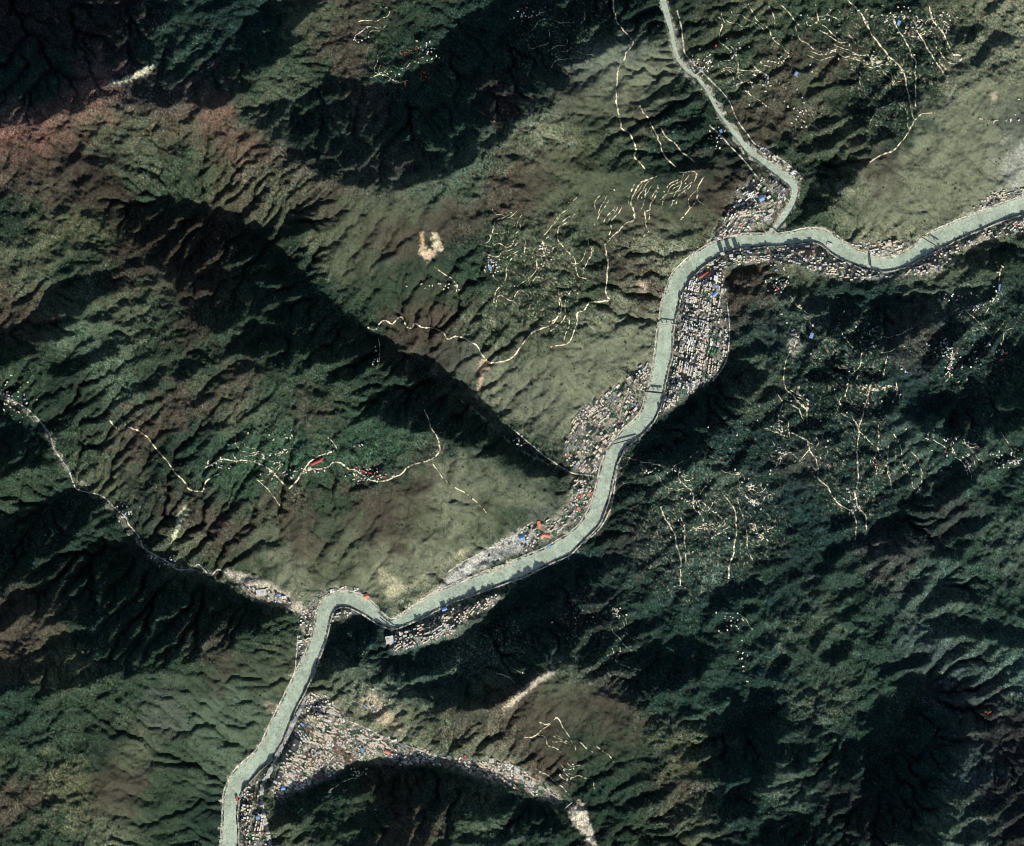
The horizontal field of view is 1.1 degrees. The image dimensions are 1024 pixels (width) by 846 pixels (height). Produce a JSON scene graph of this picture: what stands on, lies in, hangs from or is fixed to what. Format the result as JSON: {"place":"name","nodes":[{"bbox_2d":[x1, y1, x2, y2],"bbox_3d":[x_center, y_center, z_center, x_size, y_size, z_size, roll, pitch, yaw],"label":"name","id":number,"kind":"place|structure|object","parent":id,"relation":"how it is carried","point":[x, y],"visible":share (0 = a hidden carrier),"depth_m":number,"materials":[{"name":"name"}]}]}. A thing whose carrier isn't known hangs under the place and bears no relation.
{"place":"outdoors","nodes":[
{"label":"outdoors","id":0,"kind":"place"},
{"bbox_2d":[0,393,294,611],"bbox_3d":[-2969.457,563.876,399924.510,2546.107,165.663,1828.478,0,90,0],"label":"valley road","id":1,"kind":"structure","parent":0,"point":[127,519],"depth_m":399928.47,"materials":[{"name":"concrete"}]},
{"bbox_2d":[127,426,218,491],"bbox_3d":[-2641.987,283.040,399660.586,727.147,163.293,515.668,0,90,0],"label":"hillside road","id":2,"kind":"structure","parent":0,"point":[171,466],"depth_m":399669.97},
{"bbox_2d":[205,458,285,486],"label":"hillside road","id":3,"kind":"structure","parent":0,"point":[251,461],"depth_m":399549.62,"materials":[{"name":"beige soil"}]},
{"bbox_2d":[256,479,279,505],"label":"farm track","id":4,"kind":"structure","parent":0,"point":[269,491],"depth_m":399604.19,"materials":[{"name":"beige soil"}]},
{"bbox_2d":[287,635,298,688],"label":"valley road","id":5,"kind":"structure","parent":0,"point":[295,661],"depth_m":399952.62,"materials":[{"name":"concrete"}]},
{"bbox_2d":[289,450,333,488],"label":"hillside road","id":6,"kind":"structure","parent":0,"point":[306,466],"depth_m":399505.28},
{"bbox_2d":[304,410,440,481],"bbox_3d":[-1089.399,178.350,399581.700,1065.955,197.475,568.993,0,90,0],"label":"hillside road","id":7,"kind":"structure","parent":0,"point":[394,476],"depth_m":399561.16,"materials":[{"name":"beige soil"}]},
{"bbox_2d":[309,692,562,802],"bbox_3d":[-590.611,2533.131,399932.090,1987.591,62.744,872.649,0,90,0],"label":"valley road","id":8,"kind":"structure","parent":0,"point":[337,714],"depth_m":399919.94,"materials":[{"name":"grey asphalt"}]},
{"bbox_2d":[434,267,457,291],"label":"farm track","id":9,"kind":"structure","parent":0,"point":[448,276],"depth_m":399587.91,"materials":[{"name":"beige soil"}]},
{"bbox_2d":[433,464,486,512],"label":"farm track","id":10,"kind":"structure","parent":0,"point":[459,489],"depth_m":399667.81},
{"bbox_2d":[367,297,561,363],"bbox_3d":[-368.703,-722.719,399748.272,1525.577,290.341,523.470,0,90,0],"label":"hillside road","id":11,"kind":"structure","parent":0,"point":[525,340],"depth_m":399784.22,"materials":[{"name":"beige soil"}]},
{"bbox_2d":[445,522,532,573],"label":"valley road","id":12,"kind":"structure","parent":0,"point":[494,545],"depth_m":399914.22,"materials":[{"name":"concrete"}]},
{"bbox_2d":[461,552,531,582],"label":"valley road","id":13,"kind":"structure","parent":0,"point":[494,567],"depth_m":399959.00,"materials":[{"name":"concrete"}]},
{"bbox_2d":[485,212,511,243],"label":"farm track","id":14,"kind":"structure","parent":0,"point":[493,227],"depth_m":399459.31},
{"bbox_2d":[484,242,517,256],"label":"farm track","id":15,"kind":"structure","parent":0,"point":[502,251],"depth_m":399497.62,"materials":[{"name":"beige soil"}]},
{"bbox_2d":[493,258,511,301],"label":"farm track","id":16,"kind":"structure","parent":0,"point":[503,282],"depth_m":399561.19,"materials":[{"name":"beige soil"}]},
{"bbox_2d":[0,0,1023,845],"bbox_3d":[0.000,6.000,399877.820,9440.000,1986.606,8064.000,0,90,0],"label":"terrain","id":17,"kind":"structure","parent":0,"point":[106,104],"depth_m":399721.03,"materials":[{"name":"green plant"}]},
{"bbox_2d":[256,589,265,595],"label":"building","id":18,"kind":"structure","parent":17,"relation":"on","point":[261,592],"depth_m":399910.62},
{"bbox_2d":[276,772,282,781],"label":"building","id":19,"kind":"structure","parent":17,"relation":"on","point":[279,777],"depth_m":399936.09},
{"bbox_2d":[259,696,309,845],"bbox_3d":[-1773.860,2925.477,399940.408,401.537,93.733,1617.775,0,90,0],"label":"highway","id":20,"kind":"structure","parent":17,"relation":"on","point":[279,752],"depth_m":399961.50,"materials":[{"name":"grey asphalt"}]},
{"bbox_2d":[291,739,299,751],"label":"building","id":21,"kind":"structure","parent":17,"relation":"on","point":[294,747],"depth_m":399925.44,"materials":[{"name":"grey concrete"}]},
{"bbox_2d":[311,459,320,464],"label":"building","id":22,"kind":"structure","parent":17,"relation":"on","point":[315,462],"depth_m":399484.22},
{"bbox_2d":[385,635,393,643],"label":"building","id":23,"kind":"structure","parent":17,"relation":"on","point":[389,639],"depth_m":399917.84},
{"bbox_2d":[0,0,1023,845],"bbox_3d":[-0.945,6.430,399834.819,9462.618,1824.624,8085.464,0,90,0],"label":"scrub woodland","id":24,"kind":"object","parent":17,"relation":"on","point":[500,460],"visible":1,"depth_m":399729.88,"materials":[{"name":"green plant"}]},
{"bbox_2d":[3,1,1023,845],"bbox_3d":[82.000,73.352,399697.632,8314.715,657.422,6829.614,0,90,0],"label":"town houses","id":25,"kind":"structure","parent":17,"relation":"on","point":[583,469],"depth_m":399909.12,"materials":[{"name":"beige concrete"}]},
{"bbox_2d":[542,533,549,537],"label":"building","id":26,"kind":"structure","parent":17,"relation":"on","point":[545,535],"depth_m":399921.06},
{"bbox_2d":[612,437,636,444],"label":"bridge","id":27,"kind":"structure","parent":17,"relation":"on","point":[624,440],"depth_m":399947.72,"materials":[{"name":"concrete"}]},
{"bbox_2d":[645,390,663,393],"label":"bridge","id":28,"kind":"structure","parent":17,"relation":"on","point":[654,392],"depth_m":399931.69,"materials":[{"name":"concrete"}]},
{"bbox_2d":[758,195,764,201],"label":"building","id":29,"kind":"structure","parent":17,"relation":"on","point":[761,198],"depth_m":399861.62,"materials":[{"name":"blue metal"}]},
{"bbox_2d":[495,266,540,306],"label":"farm track","id":30,"kind":"structure","parent":0,"point":[518,290],"depth_m":399582.16,"materials":[{"name":"beige soil"}]},
{"bbox_2d":[517,237,537,286],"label":"farm track","id":31,"kind":"structure","parent":0,"point":[528,256],"depth_m":399566.88,"materials":[{"name":"beige soil"}]},
{"bbox_2d":[524,724,549,737],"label":"farm track","id":32,"kind":"structure","parent":0,"point":[538,732],"depth_m":399696.28,"materials":[{"name":"beige soil"}]},
{"bbox_2d":[530,239,547,286],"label":"farm track","id":33,"kind":"structure","parent":0,"point":[543,263],"depth_m":399558.97,"materials":[{"name":"beige soil"}]},
{"bbox_2d":[518,773,560,796],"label":"farm track","id":34,"kind":"structure","parent":0,"point":[542,786],"depth_m":399906.72,"materials":[{"name":"beige soil"}]},
{"bbox_2d":[514,430,593,476],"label":"valley road","id":35,"kind":"structure","parent":0,"point":[550,459],"depth_m":399932.19,"materials":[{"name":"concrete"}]},
{"bbox_2d":[539,771,569,795],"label":"farm track","id":36,"kind":"structure","parent":0,"point":[554,781],"depth_m":399844.69,"materials":[{"name":"beige soil"}]},
{"bbox_2d":[549,289,559,321],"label":"farm track","id":37,"kind":"structure","parent":0,"point":[558,310],"depth_m":399629.16,"materials":[{"name":"beige soil"}]},
{"bbox_2d":[542,209,567,237],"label":"farm track","id":38,"kind":"structure","parent":0,"point":[553,223],"depth_m":399513.88,"materials":[{"name":"beige soil"}]},
{"bbox_2d":[539,717,575,749],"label":"farm track","id":39,"kind":"structure","parent":0,"point":[562,727],"depth_m":399657.97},
{"bbox_2d":[550,289,572,330],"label":"farm track","id":40,"kind":"structure","parent":0,"point":[565,311],"depth_m":399657.03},
{"bbox_2d":[557,222,585,278],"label":"farm track","id":41,"kind":"structure","parent":0,"point":[568,252],"depth_m":399570.03,"materials":[{"name":"beige soil"}]},
{"bbox_2d":[551,300,609,347],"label":"hillside road","id":42,"kind":"structure","parent":0,"point":[577,319],"depth_m":399701.50,"materials":[{"name":"beige soil"}]},
{"bbox_2d":[584,441,634,543],"bbox_3d":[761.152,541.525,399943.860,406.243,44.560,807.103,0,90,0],"label":"valley road","id":43,"kind":"structure","parent":0,"point":[613,494],"depth_m":399948.91,"materials":[{"name":"grey asphalt"}]},
{"bbox_2d":[219,194,1023,845],"bbox_3d":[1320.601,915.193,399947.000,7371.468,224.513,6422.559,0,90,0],"label":"riverside road","id":44,"kind":"structure","parent":0,"point":[599,466],"depth_m":399951.34,"materials":[{"name":"grey asphalt"}]},
{"bbox_2d":[222,197,1023,845],"bbox_3d":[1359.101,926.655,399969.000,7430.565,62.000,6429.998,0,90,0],"label":"river","id":45,"kind":"structure","parent":0,"point":[244,773],"depth_m":399970.38,"materials":[{"name":"liquid"}]},
{"bbox_2d":[612,0,644,168],"bbox_3d":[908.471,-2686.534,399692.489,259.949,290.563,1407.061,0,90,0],"label":"hillside road","id":46,"kind":"structure","parent":0,"point":[622,61],"depth_m":399607.84,"materials":[{"name":"beige soil"}]},
{"bbox_2d":[237,214,1023,845],"bbox_3d":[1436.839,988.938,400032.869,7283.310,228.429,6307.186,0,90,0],"label":"riverside road","id":47,"kind":"structure","parent":0,"point":[615,470],"depth_m":399954.09,"materials":[{"name":"grey asphalt"}]},
{"bbox_2d":[604,176,656,300],"bbox_3d":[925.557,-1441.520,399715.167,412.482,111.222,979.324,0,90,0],"label":"hillside road","id":48,"kind":"structure","parent":0,"point":[619,231],"depth_m":399699.84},
{"bbox_2d":[628,457,662,466],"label":"farm track","id":49,"kind":"structure","parent":0,"point":[645,462],"depth_m":399883.75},
{"bbox_2d":[649,184,658,219],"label":"farm track","id":50,"kind":"structure","parent":0,"point":[652,201],"depth_m":399721.94,"materials":[{"name":"beige soil"}]},
{"bbox_2d":[639,105,675,166],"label":"hillside road","id":51,"kind":"structure","parent":0,"point":[656,134],"depth_m":399700.62,"materials":[{"name":"beige soil"}]},
{"bbox_2d":[660,506,681,585],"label":"hillside road","id":52,"kind":"structure","parent":0,"point":[676,547],"depth_m":399831.47,"materials":[{"name":"beige soil"}]},
{"bbox_2d":[660,172,683,199],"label":"farm track","id":53,"kind":"structure","parent":0,"point":[677,190],"depth_m":399754.31,"materials":[{"name":"beige soil"}]},
{"bbox_2d":[661,178,683,207],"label":"farm track","id":54,"kind":"structure","parent":0,"point":[667,192],"depth_m":399754.50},
{"bbox_2d":[661,127,694,161],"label":"hillside road","id":55,"kind":"structure","parent":0,"point":[676,145],"depth_m":399776.12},
{"bbox_2d":[670,279,693,404],"bbox_3d":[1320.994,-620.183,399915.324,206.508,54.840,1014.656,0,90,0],"label":"valley road","id":56,"kind":"structure","parent":0,"point":[686,345],"depth_m":399923.06,"materials":[{"name":"grey asphalt"}]},
{"bbox_2d":[680,517,685,562],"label":"farm track","id":57,"kind":"structure","parent":0,"point":[684,539],"depth_m":399816.81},
{"bbox_2d":[678,471,696,511],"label":"farm track","id":58,"kind":"structure","parent":0,"point":[690,490],"depth_m":399761.81,"materials":[{"name":"beige soil"}]},
{"bbox_2d":[680,176,703,219],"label":"farm track","id":59,"kind":"structure","parent":0,"point":[695,200],"depth_m":399823.62,"materials":[{"name":"beige soil"}]},
{"bbox_2d":[692,281,715,388],"bbox_3d":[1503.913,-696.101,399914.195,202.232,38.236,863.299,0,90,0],"label":"valley road","id":60,"kind":"structure","parent":0,"point":[707,339],"depth_m":399920.84,"materials":[{"name":"grey asphalt"}]},
{"bbox_2d":[712,302,729,380],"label":"valley road","id":61,"kind":"structure","parent":0,"point":[728,343],"depth_m":399905.59,"materials":[{"name":"grey asphalt"}]},
{"bbox_2d":[660,0,797,237],"bbox_3d":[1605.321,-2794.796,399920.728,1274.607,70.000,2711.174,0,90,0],"label":"tributary river","id":62,"kind":"structure","parent":0,"point":[787,178],"depth_m":399935.66,"materials":[{"name":"liquid"}]},
{"bbox_2d":[724,495,736,582],"bbox_3d":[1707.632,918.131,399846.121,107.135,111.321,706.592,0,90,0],"label":"hillside road","id":63,"kind":"structure","parent":0,"point":[735,537],"depth_m":399819.75,"materials":[{"name":"beige soil"}]},
{"bbox_2d":[709,126,760,236],"bbox_3d":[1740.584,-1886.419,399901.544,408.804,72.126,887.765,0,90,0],"label":"valley road","id":64,"kind":"structure","parent":0,"point":[749,168],"depth_m":399913.75,"materials":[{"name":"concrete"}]},
{"bbox_2d":[677,10,800,176],"bbox_3d":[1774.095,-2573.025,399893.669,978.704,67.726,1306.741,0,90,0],"label":"valley road","id":65,"kind":"structure","parent":0,"point":[727,98],"depth_m":399907.38,"materials":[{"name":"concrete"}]},
{"bbox_2d":[716,15,766,106],"bbox_3d":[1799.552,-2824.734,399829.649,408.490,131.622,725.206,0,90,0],"label":"farm track","id":66,"kind":"structure","parent":0,"point":[737,62],"depth_m":399842.50,"materials":[{"name":"beige soil"}]},
{"bbox_2d":[737,499,752,559],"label":"farm track","id":67,"kind":"structure","parent":0,"point":[745,528],"depth_m":399813.47,"materials":[{"name":"beige soil"}]},
{"bbox_2d":[748,4,788,53],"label":"farm track","id":68,"kind":"structure","parent":0,"point":[765,26],"depth_m":399709.38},
{"bbox_2d":[778,394,783,431],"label":"farm track","id":69,"kind":"structure","parent":0,"point":[779,414],"depth_m":399750.34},
{"bbox_2d":[783,330,805,408],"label":"hillside road","id":70,"kind":"structure","parent":0,"point":[797,401],"depth_m":399828.50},
{"bbox_2d":[791,297,812,332],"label":"farm track","id":71,"kind":"structure","parent":0,"point":[805,312],"depth_m":399919.19,"materials":[{"name":"beige soil"}]},
{"bbox_2d":[791,432,856,539],"bbox_3d":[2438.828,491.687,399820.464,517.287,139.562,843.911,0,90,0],"label":"hillside road","id":72,"kind":"structure","parent":0,"point":[808,443],"depth_m":399798.44,"materials":[{"name":"beige soil"}]},
{"bbox_2d":[815,5,839,38],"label":"farm track","id":73,"kind":"structure","parent":0,"point":[823,25],"depth_m":399639.53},
{"bbox_2d":[845,340,862,396],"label":"farm track","id":74,"kind":"structure","parent":0,"point":[858,367],"depth_m":399782.62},
{"bbox_2d":[854,378,873,526],"bbox_3d":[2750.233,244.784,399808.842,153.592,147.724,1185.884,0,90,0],"label":"hillside road","id":75,"kind":"structure","parent":0,"point":[857,454],"depth_m":399831.84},
{"bbox_2d":[848,0,914,119],"bbox_3d":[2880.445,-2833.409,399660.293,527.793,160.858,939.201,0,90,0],"label":"hillside road","id":76,"kind":"structure","parent":0,"point":[867,26],"depth_m":399655.81,"materials":[{"name":"beige soil"}]},
{"bbox_2d":[877,425,891,488],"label":"farm track","id":77,"kind":"structure","parent":0,"point":[882,457],"depth_m":399801.16,"materials":[{"name":"beige soil"}]},
{"bbox_2d":[870,121,914,162],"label":"hillside road","id":78,"kind":"structure","parent":0,"point":[897,145],"depth_m":399678.06,"materials":[{"name":"beige soil"}]},
{"bbox_2d":[894,23,916,106],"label":"hillside road","id":79,"kind":"structure","parent":0,"point":[913,58],"depth_m":399655.09,"materials":[{"name":"beige soil"}]},
{"bbox_2d":[893,434,920,492],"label":"farm track","id":80,"kind":"structure","parent":0,"point":[903,464],"depth_m":399750.53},
{"bbox_2d":[910,450,922,490],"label":"farm track","id":81,"kind":"structure","parent":0,"point":[920,468],"depth_m":399699.72,"materials":[{"name":"beige soil"}]},
{"bbox_2d":[916,30,951,76],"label":"hillside road","id":82,"kind":"structure","parent":0,"point":[934,59],"depth_m":399654.12,"materials":[{"name":"beige soil"}]},
{"bbox_2d":[929,6,962,63],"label":"hillside road","id":83,"kind":"structure","parent":0,"point":[946,41],"depth_m":399642.25,"materials":[{"name":"beige soil"}]},
{"bbox_2d":[952,307,987,329],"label":"farm track","id":84,"kind":"structure","parent":0,"point":[970,315],"depth_m":399799.91,"materials":[{"name":"beige soil"}]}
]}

